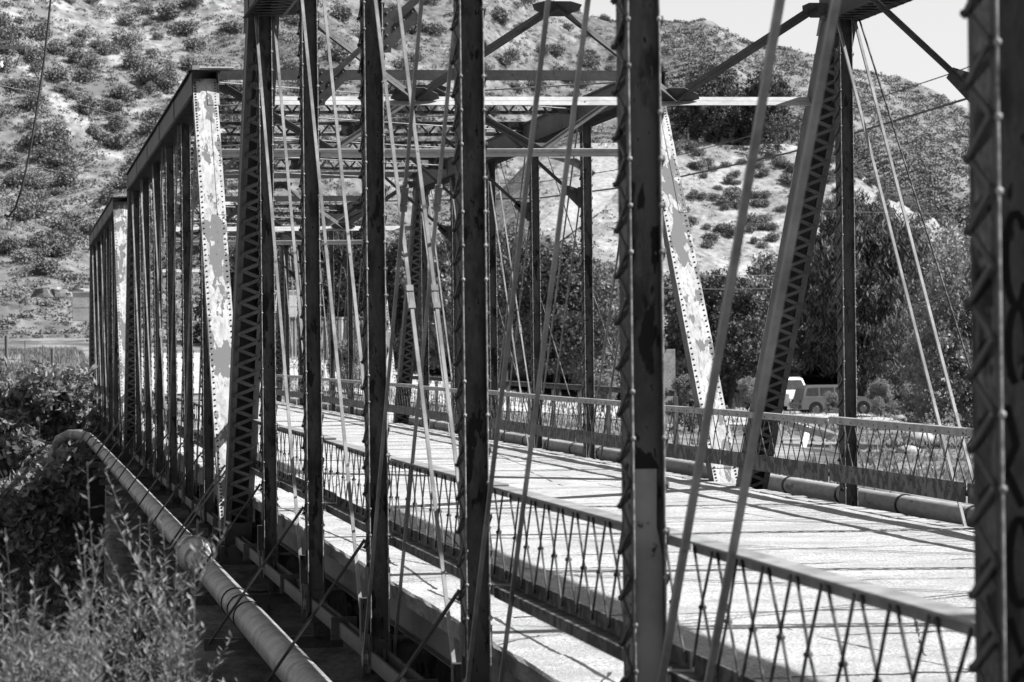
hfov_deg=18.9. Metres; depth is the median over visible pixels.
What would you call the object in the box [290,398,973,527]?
pipe
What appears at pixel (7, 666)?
weed stalk
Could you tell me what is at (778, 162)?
slope shrub
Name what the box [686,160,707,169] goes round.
slope shrub
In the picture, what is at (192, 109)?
truss bridge span
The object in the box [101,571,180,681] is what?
weed stalk
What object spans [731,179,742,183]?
slope shrub
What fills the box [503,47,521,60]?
hillside shrub
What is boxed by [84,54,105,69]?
hillside shrub
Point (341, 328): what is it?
bollard pipe
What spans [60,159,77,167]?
hillside shrub
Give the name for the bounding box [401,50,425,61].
hillside shrub
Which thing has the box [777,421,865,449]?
timber fence
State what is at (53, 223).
hillside shrub
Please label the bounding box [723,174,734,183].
slope shrub
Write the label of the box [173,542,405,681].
bridge pier
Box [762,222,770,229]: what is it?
slope shrub
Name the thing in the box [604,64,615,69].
hillside shrub
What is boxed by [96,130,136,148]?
hillside shrub
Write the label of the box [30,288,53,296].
rubble block
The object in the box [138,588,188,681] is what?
weed stalk
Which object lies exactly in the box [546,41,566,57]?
hillside shrub
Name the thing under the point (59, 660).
weed stalk
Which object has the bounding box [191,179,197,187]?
hillside shrub
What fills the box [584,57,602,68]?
hillside shrub
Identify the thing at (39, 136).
hillside shrub
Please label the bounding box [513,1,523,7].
hillside shrub
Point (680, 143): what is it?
slope shrub
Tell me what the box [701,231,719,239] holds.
slope shrub
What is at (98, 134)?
hillside shrub
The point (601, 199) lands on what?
track
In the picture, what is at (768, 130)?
overhead cable
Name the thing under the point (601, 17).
hillside shrub
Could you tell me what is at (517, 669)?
road slab
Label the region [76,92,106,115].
hillside shrub
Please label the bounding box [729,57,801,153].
tree
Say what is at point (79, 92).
overhead wire
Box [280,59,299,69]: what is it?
hillside shrub
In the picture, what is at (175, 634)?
weed stalk
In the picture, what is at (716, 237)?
slope shrub
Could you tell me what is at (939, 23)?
sky
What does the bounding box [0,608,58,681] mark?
weed stalk
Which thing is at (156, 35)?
hillside shrub
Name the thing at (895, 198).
slope shrub
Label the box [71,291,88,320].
water tank
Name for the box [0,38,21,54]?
hillside shrub
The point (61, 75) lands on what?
hillside shrub
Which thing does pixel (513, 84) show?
hillside shrub
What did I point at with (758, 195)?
slope shrub
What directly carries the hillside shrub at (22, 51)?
on the hill
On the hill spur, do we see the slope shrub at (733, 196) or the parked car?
the slope shrub at (733, 196)
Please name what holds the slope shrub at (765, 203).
on the hill spur
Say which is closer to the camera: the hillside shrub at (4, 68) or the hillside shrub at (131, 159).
the hillside shrub at (131, 159)
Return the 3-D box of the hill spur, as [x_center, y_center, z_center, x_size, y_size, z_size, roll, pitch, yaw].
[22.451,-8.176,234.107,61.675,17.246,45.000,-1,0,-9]
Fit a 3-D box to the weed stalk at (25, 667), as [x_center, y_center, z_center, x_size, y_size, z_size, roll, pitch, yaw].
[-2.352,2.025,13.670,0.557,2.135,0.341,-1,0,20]
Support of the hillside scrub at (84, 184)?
on the hill
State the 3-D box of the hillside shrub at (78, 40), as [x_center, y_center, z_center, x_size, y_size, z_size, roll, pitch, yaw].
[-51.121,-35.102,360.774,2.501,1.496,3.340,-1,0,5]
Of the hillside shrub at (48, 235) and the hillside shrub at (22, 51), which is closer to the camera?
the hillside shrub at (48, 235)
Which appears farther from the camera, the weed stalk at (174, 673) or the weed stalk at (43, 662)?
the weed stalk at (174, 673)
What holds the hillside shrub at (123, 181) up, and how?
on the hill
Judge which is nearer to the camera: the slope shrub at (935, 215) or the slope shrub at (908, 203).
the slope shrub at (908, 203)
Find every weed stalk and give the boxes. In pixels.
[0,530,27,681]
[0,562,41,673]
[0,573,40,681]
[0,574,46,681]
[0,579,49,680]
[0,584,70,681]
[0,590,39,681]
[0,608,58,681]
[0,608,84,681]
[0,626,37,681]
[0,632,70,681]
[0,633,61,680]
[0,637,27,681]
[0,647,21,680]
[9,620,56,680]
[20,570,89,681]
[25,523,156,681]
[28,609,92,681]
[30,585,63,681]
[37,653,47,681]
[39,578,94,680]
[39,583,129,681]
[39,629,103,681]
[43,628,112,681]
[49,563,135,681]
[57,628,97,681]
[63,497,140,681]
[71,576,164,681]
[72,610,105,681]
[75,581,170,681]
[77,566,107,681]
[80,458,114,681]
[95,516,172,681]
[98,572,152,681]
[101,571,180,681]
[104,465,217,681]
[104,515,218,681]
[107,521,230,681]
[111,612,186,681]
[130,515,239,681]
[133,553,237,681]
[137,586,186,681]
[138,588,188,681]
[144,519,203,681]
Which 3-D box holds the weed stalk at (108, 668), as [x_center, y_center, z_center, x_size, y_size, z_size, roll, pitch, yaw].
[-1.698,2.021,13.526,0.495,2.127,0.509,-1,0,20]
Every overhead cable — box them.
[386,98,966,201]
[390,67,967,186]
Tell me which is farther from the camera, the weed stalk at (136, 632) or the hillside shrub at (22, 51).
the hillside shrub at (22, 51)
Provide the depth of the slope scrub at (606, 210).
243.27 m
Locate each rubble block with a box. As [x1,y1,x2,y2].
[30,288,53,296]
[39,287,60,297]
[51,289,67,296]
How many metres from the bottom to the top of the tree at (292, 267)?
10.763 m
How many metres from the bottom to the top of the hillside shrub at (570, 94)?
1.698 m
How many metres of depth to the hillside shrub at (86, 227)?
304.37 m
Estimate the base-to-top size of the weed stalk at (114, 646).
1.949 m
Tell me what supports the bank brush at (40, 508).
on the ground at (96, 513)
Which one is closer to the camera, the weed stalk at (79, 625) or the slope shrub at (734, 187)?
the weed stalk at (79, 625)
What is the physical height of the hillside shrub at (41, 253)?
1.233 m
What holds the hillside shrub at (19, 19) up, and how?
on the hill
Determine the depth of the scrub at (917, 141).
499.98 m
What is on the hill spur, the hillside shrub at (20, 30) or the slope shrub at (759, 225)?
the slope shrub at (759, 225)
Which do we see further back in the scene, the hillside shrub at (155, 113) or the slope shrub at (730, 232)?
the hillside shrub at (155, 113)
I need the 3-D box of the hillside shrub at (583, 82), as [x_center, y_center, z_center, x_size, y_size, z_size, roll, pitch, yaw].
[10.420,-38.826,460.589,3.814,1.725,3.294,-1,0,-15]
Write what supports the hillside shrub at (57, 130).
on the hill
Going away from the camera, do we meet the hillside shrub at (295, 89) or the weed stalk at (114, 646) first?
the weed stalk at (114, 646)
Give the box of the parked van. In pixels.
[754,377,804,410]
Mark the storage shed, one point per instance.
(291, 308)
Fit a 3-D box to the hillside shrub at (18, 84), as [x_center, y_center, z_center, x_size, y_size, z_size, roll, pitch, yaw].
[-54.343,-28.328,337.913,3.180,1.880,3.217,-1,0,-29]
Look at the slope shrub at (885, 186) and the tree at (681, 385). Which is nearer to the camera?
the tree at (681, 385)
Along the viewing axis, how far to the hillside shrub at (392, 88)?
376.67 m
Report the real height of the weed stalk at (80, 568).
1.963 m
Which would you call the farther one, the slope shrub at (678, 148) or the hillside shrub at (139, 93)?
the hillside shrub at (139, 93)
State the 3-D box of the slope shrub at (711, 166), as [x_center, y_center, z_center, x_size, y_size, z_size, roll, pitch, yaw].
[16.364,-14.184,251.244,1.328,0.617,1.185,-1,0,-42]
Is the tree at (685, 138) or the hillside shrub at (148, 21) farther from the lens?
the hillside shrub at (148, 21)
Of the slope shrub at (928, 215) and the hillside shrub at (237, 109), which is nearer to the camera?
the slope shrub at (928, 215)
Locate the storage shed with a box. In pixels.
[275,290,297,316]
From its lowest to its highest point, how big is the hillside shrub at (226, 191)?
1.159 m
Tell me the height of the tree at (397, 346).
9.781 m
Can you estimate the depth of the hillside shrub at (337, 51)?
382.98 m
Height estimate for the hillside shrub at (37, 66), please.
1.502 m
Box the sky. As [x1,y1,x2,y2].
[552,0,968,110]
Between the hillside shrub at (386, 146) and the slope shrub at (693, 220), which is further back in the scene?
the hillside shrub at (386, 146)
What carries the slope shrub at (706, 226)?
on the hill spur
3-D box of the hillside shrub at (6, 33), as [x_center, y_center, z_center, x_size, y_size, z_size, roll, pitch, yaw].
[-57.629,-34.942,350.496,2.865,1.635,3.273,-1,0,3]
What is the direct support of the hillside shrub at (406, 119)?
on the hill
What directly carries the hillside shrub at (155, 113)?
on the hill
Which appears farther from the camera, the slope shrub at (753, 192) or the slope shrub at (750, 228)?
the slope shrub at (753, 192)
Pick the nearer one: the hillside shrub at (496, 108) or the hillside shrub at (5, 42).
the hillside shrub at (5, 42)
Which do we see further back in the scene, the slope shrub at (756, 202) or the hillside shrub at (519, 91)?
the hillside shrub at (519, 91)
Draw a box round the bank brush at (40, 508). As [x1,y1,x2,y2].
[0,439,97,567]
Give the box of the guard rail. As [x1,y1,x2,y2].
[396,375,678,473]
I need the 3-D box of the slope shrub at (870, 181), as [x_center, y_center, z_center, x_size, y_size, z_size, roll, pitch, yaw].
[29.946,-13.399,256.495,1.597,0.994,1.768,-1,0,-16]
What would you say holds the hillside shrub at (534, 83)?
on the hill
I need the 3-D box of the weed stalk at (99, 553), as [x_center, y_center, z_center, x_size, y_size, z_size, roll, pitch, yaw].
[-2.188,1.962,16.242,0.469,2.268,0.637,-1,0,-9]
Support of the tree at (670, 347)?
on the ground at (96, 513)
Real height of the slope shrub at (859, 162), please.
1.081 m
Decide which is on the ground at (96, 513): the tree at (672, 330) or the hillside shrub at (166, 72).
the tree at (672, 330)
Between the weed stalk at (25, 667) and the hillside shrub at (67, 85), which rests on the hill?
the hillside shrub at (67, 85)
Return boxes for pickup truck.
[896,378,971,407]
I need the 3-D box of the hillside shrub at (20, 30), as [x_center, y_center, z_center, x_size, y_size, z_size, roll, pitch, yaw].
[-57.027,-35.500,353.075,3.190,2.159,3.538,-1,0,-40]
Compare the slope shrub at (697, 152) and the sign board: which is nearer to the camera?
the sign board
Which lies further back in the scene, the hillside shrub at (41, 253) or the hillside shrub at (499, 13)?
the hillside shrub at (499, 13)
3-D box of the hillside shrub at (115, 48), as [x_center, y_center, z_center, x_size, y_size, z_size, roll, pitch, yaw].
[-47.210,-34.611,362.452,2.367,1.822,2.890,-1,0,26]
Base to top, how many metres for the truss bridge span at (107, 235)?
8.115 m
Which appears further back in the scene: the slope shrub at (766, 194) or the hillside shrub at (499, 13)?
the hillside shrub at (499, 13)
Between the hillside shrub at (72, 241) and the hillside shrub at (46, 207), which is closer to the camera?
the hillside shrub at (72, 241)
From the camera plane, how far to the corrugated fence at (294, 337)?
211.10 m
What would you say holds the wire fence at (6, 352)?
on the ground at (96, 513)
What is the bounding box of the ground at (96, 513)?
[0,337,972,680]
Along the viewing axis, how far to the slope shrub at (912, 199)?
258.40 m
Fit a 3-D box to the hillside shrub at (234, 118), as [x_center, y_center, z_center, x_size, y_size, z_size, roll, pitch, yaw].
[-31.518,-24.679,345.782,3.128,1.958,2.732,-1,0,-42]
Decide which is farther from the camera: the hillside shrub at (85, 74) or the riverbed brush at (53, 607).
the hillside shrub at (85, 74)
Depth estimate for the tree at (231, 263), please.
235.07 m
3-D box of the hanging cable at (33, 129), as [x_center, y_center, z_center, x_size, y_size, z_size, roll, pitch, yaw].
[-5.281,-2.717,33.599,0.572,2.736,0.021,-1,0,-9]
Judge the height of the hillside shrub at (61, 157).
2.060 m
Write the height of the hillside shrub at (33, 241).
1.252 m
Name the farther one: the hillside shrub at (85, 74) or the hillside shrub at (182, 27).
the hillside shrub at (182, 27)
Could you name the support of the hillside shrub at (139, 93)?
on the hill
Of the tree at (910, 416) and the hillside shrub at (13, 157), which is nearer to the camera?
the tree at (910, 416)
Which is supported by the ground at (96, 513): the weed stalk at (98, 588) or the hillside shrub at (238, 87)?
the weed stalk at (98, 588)
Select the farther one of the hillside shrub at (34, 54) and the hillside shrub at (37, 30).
the hillside shrub at (37, 30)
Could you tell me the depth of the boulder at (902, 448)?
115.61 m
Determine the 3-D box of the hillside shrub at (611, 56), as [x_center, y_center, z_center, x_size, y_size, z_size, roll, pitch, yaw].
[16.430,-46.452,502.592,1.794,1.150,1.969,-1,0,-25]
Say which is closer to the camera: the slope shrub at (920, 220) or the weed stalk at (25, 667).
the weed stalk at (25, 667)
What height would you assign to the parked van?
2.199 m
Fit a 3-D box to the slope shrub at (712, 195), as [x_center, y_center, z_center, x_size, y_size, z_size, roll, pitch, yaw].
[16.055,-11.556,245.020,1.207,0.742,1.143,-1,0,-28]
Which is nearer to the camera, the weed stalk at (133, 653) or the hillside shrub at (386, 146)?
the weed stalk at (133, 653)
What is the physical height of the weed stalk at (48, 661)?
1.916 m
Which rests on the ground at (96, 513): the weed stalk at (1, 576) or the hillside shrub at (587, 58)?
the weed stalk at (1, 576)
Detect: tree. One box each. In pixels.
[178,217,290,342]
[275,216,344,292]
[320,218,391,316]
[326,337,361,391]
[353,230,438,351]
[391,256,451,376]
[393,224,499,372]
[433,218,548,389]
[497,235,619,395]
[511,231,553,366]
[560,251,619,397]
[594,373,616,411]
[617,342,680,356]
[663,269,749,404]
[665,374,698,431]
[667,52,751,145]
[667,109,685,140]
[672,76,698,140]
[700,264,769,408]
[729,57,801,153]
[734,376,754,410]
[735,249,808,384]
[760,186,939,409]
[823,391,837,412]
[865,377,900,416]
[883,216,969,404]
[893,215,971,442]
[896,381,931,423]
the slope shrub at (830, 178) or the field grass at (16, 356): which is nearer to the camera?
the field grass at (16, 356)
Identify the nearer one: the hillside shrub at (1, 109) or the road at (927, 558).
the road at (927, 558)
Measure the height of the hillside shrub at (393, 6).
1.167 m
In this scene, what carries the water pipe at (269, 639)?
hanging from the truss bridge span at (107, 235)
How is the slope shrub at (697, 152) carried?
on the hill spur
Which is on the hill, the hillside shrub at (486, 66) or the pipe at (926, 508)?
the hillside shrub at (486, 66)
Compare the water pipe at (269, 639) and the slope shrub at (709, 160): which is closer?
the water pipe at (269, 639)
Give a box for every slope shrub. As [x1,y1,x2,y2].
[674,141,684,149]
[674,143,681,153]
[683,140,698,150]
[685,187,699,198]
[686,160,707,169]
[687,160,698,169]
[688,215,700,224]
[691,148,705,155]
[697,191,706,199]
[699,156,714,164]
[699,172,707,178]
[699,236,715,248]
[701,223,710,229]
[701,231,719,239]
[703,231,720,241]
[706,164,719,168]
[708,192,720,199]
[712,184,723,189]
[712,224,723,232]
[714,195,730,204]
[717,222,733,231]
[720,160,731,165]
[720,202,733,209]
[722,188,740,195]
[722,224,735,236]
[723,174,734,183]
[725,186,739,191]
[727,168,740,176]
[727,191,740,200]
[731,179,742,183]
[731,197,740,206]
[736,158,746,164]
[745,222,757,232]
[746,212,765,225]
[750,197,762,206]
[750,236,760,244]
[751,189,757,197]
[751,193,763,198]
[754,222,765,229]
[755,166,769,176]
[756,161,764,168]
[756,241,768,247]
[757,189,773,198]
[758,213,772,222]
[760,198,770,207]
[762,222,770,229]
[762,231,780,240]
[764,150,778,156]
[766,221,780,229]
[772,155,786,161]
[773,158,789,166]
[774,203,786,211]
[779,173,791,184]
[827,174,835,182]
[854,157,862,166]
[854,167,865,178]
[863,176,880,185]
[865,172,875,178]
[875,194,890,203]
[876,183,890,192]
[883,190,893,198]
[891,192,898,202]
[903,198,916,207]
[906,196,919,201]
[910,204,918,212]
[914,216,927,222]
[916,204,928,212]
[919,202,934,211]
[922,212,931,220]
[930,210,943,218]
[937,218,953,227]
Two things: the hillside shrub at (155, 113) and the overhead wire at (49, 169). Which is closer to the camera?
the overhead wire at (49, 169)
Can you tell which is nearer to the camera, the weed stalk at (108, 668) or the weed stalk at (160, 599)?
the weed stalk at (108, 668)
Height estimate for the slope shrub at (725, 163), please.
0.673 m
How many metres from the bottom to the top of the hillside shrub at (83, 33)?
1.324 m
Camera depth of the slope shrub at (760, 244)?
236.97 m
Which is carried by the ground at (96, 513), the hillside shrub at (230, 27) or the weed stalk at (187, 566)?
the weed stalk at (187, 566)
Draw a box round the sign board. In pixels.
[664,349,674,428]
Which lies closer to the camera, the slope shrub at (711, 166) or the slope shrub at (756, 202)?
the slope shrub at (756, 202)
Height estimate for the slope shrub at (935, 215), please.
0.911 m
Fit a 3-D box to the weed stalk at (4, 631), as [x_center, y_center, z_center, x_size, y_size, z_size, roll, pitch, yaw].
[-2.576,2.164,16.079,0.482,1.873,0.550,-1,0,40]
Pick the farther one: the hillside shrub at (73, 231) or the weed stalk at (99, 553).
the hillside shrub at (73, 231)
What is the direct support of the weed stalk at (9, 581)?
on the ground at (96, 513)
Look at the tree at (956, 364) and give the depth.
121.78 m
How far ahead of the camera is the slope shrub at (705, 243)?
233.72 m
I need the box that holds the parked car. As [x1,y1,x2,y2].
[790,385,872,413]
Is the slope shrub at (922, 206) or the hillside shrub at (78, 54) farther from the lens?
the hillside shrub at (78, 54)
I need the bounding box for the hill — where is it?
[0,0,969,376]
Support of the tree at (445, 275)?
on the ground at (96, 513)
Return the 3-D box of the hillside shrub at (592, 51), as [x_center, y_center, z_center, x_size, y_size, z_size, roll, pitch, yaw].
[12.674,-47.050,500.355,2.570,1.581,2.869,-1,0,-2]
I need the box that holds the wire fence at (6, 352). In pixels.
[4,336,61,376]
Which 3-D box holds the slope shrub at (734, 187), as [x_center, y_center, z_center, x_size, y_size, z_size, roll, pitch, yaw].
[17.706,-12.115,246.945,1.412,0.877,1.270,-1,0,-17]
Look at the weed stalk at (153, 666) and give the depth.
16.08 m
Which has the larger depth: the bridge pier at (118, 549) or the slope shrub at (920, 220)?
the slope shrub at (920, 220)
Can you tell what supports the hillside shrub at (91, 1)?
on the hill
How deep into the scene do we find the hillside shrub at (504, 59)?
446.83 m
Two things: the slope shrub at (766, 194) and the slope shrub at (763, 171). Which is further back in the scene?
the slope shrub at (763, 171)
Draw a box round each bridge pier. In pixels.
[98,452,216,637]
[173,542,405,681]
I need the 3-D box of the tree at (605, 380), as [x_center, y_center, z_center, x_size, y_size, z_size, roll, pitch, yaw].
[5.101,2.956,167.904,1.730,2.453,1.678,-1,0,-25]
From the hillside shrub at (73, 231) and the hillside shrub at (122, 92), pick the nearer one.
the hillside shrub at (73, 231)
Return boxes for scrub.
[0,0,707,353]
[496,139,948,269]
[660,20,969,240]
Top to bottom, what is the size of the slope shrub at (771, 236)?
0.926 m
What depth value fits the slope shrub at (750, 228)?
239.92 m
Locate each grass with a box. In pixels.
[0,345,107,447]
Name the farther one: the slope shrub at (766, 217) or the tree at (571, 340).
the slope shrub at (766, 217)
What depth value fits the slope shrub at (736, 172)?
250.47 m
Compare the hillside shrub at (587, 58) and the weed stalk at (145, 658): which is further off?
the hillside shrub at (587, 58)
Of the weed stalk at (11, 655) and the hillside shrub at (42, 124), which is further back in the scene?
the hillside shrub at (42, 124)
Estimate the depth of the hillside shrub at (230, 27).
386.62 m
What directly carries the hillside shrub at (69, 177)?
on the hill
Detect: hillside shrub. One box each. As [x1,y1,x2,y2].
[0,10,13,28]
[0,28,17,41]
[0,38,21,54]
[0,57,14,73]
[0,100,6,115]
[0,150,4,161]
[0,151,21,167]
[0,201,36,220]
[0,234,23,254]
[2,76,28,90]
[2,176,10,184]
[4,22,30,40]
[5,170,32,186]
[7,249,35,261]
[13,16,25,24]
[15,43,28,54]
[16,73,45,89]
[16,91,50,109]
[18,195,54,215]
[19,126,54,147]
[19,189,49,215]
[22,228,72,247]
[23,45,50,64]
[24,87,42,98]
[24,118,39,127]
[25,19,52,40]
[25,171,49,188]
[29,59,41,72]
[29,235,42,247]
[30,146,52,161]
[30,258,60,274]
[32,122,52,136]
[32,246,50,257]
[34,212,74,231]
[35,235,66,257]
[36,133,66,151]
[38,149,80,167]
[41,39,70,55]
[43,63,73,81]
[43,241,69,257]
[45,122,71,142]
[48,236,70,247]
[49,140,72,153]
[49,187,65,194]
[51,165,81,186]
[52,82,73,92]
[54,229,84,247]
[59,210,85,225]
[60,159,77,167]
[61,226,82,240]
[64,91,80,97]
[66,46,88,63]
[67,35,85,46]
[72,28,92,38]
[74,64,98,82]
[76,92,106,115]
[77,219,95,234]
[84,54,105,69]
[85,0,101,3]
[85,123,101,135]
[87,40,101,47]
[93,129,107,140]
[96,46,112,55]
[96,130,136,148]
[97,187,125,202]
[100,98,126,110]
[101,40,120,53]
[105,113,128,129]
[108,30,138,47]
[109,83,136,102]
[109,169,127,189]
[116,11,133,25]
[117,162,130,171]
[119,50,147,68]
[125,153,136,164]
[132,63,163,79]
[133,88,146,98]
[134,5,154,13]
[137,67,163,85]
[137,114,158,133]
[139,81,157,92]
[141,17,153,24]
[143,108,164,117]
[145,46,157,54]
[152,32,164,39]
[154,71,181,88]
[155,1,180,19]
[160,68,178,80]
[166,19,199,33]
[175,252,181,267]
[176,144,195,166]
[177,0,203,6]
[179,56,202,71]
[180,36,211,51]
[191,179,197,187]
[219,20,243,32]
[219,94,236,107]
[220,114,240,128]
[221,129,239,148]
[224,106,241,117]
[224,179,229,187]
[224,186,229,195]
[225,80,242,91]
[227,181,237,188]
[275,144,293,157]
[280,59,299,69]
[286,15,298,24]
[290,86,299,93]
[318,36,326,48]
[324,43,348,60]
[327,3,355,21]
[339,56,356,63]
[384,115,405,125]
[384,136,403,148]
[387,3,396,8]
[388,80,419,91]
[391,57,413,69]
[393,39,405,48]
[400,115,423,121]
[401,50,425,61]
[406,105,434,115]
[409,19,426,33]
[421,22,446,34]
[424,0,440,3]
[484,60,491,69]
[486,106,501,116]
[489,5,507,21]
[495,53,513,66]
[498,17,510,24]
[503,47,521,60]
[509,82,522,89]
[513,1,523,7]
[514,82,526,92]
[521,0,537,3]
[526,81,550,90]
[535,43,552,55]
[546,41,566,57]
[548,64,569,69]
[563,22,575,29]
[568,89,580,96]
[569,81,595,85]
[576,51,594,57]
[576,53,592,65]
[584,48,596,55]
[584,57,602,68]
[591,138,600,142]
[598,13,610,20]
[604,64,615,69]
[607,54,615,59]
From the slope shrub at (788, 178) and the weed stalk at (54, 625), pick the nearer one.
the weed stalk at (54, 625)
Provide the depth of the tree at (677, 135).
266.08 m
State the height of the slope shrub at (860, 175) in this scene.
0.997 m
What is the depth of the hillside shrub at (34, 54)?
347.44 m
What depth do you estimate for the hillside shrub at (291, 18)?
394.82 m
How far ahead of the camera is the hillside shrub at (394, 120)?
370.81 m
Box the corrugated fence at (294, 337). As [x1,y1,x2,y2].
[275,316,401,359]
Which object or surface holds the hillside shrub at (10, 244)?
on the hill
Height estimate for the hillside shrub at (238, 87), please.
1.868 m
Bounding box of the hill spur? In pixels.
[450,141,968,339]
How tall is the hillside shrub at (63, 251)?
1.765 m
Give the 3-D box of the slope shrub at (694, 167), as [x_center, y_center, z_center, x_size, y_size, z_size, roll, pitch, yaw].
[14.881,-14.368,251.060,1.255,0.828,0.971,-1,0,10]
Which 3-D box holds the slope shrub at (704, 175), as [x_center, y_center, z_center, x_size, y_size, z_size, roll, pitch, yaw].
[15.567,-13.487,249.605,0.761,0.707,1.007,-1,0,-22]
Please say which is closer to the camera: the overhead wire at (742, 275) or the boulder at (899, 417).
the boulder at (899, 417)
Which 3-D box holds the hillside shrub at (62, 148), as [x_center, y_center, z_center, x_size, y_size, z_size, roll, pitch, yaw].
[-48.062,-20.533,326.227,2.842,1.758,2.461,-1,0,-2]
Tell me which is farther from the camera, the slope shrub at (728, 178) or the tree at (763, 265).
the slope shrub at (728, 178)
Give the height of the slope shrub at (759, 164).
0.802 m
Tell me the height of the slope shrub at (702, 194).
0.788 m
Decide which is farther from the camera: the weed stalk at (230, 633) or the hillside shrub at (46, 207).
the hillside shrub at (46, 207)
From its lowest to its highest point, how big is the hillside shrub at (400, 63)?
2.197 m
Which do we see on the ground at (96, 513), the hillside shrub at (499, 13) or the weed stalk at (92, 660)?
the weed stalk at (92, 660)
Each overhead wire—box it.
[0,85,193,137]
[2,74,274,131]
[3,73,275,129]
[3,160,119,181]
[669,273,773,275]
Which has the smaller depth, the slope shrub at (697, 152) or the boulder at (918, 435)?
the boulder at (918, 435)
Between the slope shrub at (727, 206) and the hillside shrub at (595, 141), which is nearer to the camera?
the slope shrub at (727, 206)
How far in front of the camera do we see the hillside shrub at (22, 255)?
269.73 m
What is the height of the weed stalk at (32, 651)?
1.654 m
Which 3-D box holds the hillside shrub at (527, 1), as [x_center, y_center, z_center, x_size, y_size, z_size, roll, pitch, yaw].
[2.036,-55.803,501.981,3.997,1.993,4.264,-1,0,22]
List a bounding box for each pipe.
[51,430,331,681]
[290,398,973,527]
[339,317,343,341]
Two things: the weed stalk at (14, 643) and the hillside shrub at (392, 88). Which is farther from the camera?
the hillside shrub at (392, 88)
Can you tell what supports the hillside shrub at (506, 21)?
on the hill
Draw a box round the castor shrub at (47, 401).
[0,354,100,482]
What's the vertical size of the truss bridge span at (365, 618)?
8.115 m
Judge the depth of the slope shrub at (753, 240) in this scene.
237.55 m
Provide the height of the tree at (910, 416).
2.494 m
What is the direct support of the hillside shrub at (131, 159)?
on the hill
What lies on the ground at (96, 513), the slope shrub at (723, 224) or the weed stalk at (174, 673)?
the weed stalk at (174, 673)
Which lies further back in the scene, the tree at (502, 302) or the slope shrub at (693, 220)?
the slope shrub at (693, 220)
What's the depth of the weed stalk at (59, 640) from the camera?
17.14 m
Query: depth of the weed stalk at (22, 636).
14.50 m
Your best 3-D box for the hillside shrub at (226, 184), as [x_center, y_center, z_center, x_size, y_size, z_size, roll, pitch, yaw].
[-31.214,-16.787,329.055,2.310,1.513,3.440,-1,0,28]
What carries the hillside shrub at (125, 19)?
on the hill
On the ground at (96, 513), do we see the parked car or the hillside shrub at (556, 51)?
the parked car
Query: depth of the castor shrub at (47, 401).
116.89 m
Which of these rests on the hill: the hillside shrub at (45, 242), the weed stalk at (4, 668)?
the hillside shrub at (45, 242)
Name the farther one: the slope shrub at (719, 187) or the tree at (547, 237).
the slope shrub at (719, 187)
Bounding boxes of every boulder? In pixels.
[893,415,906,419]
[895,445,920,453]
[904,432,935,441]
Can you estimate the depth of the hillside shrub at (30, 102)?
332.90 m
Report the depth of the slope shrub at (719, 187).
247.33 m
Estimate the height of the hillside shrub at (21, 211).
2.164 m
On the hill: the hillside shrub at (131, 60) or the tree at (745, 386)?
the hillside shrub at (131, 60)
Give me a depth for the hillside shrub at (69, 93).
341.97 m
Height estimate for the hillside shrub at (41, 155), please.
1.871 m
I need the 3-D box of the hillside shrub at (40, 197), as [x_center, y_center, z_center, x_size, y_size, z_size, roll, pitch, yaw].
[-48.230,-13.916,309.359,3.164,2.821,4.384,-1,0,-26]
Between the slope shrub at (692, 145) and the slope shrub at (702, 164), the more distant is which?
the slope shrub at (692, 145)
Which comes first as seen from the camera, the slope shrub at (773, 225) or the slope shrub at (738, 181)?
the slope shrub at (773, 225)
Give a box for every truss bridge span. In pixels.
[72,194,396,465]
[88,65,737,566]
[155,0,1023,681]
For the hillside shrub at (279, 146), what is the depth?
339.62 m
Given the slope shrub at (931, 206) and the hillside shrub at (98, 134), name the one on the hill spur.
the slope shrub at (931, 206)
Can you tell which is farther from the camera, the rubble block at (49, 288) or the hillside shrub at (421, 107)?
the hillside shrub at (421, 107)
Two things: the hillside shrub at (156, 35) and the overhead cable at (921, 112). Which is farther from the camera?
the hillside shrub at (156, 35)
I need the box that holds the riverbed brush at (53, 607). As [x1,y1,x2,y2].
[0,533,186,681]
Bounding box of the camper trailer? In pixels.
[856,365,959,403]
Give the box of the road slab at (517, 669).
[143,432,550,681]
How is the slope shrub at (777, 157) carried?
on the hill spur
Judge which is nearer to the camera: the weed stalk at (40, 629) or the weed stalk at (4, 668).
the weed stalk at (4, 668)
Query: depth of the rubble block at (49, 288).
188.08 m
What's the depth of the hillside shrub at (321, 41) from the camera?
385.82 m
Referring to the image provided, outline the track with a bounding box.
[540,157,617,243]
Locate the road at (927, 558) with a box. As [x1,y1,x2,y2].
[142,400,975,681]
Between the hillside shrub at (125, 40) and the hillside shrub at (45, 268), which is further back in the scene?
the hillside shrub at (125, 40)
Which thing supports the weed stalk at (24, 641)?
on the ground at (96, 513)
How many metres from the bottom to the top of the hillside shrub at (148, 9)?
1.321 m
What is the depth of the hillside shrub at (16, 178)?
317.99 m
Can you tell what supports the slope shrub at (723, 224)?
on the hill spur
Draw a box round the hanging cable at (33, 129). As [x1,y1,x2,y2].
[4,0,51,217]

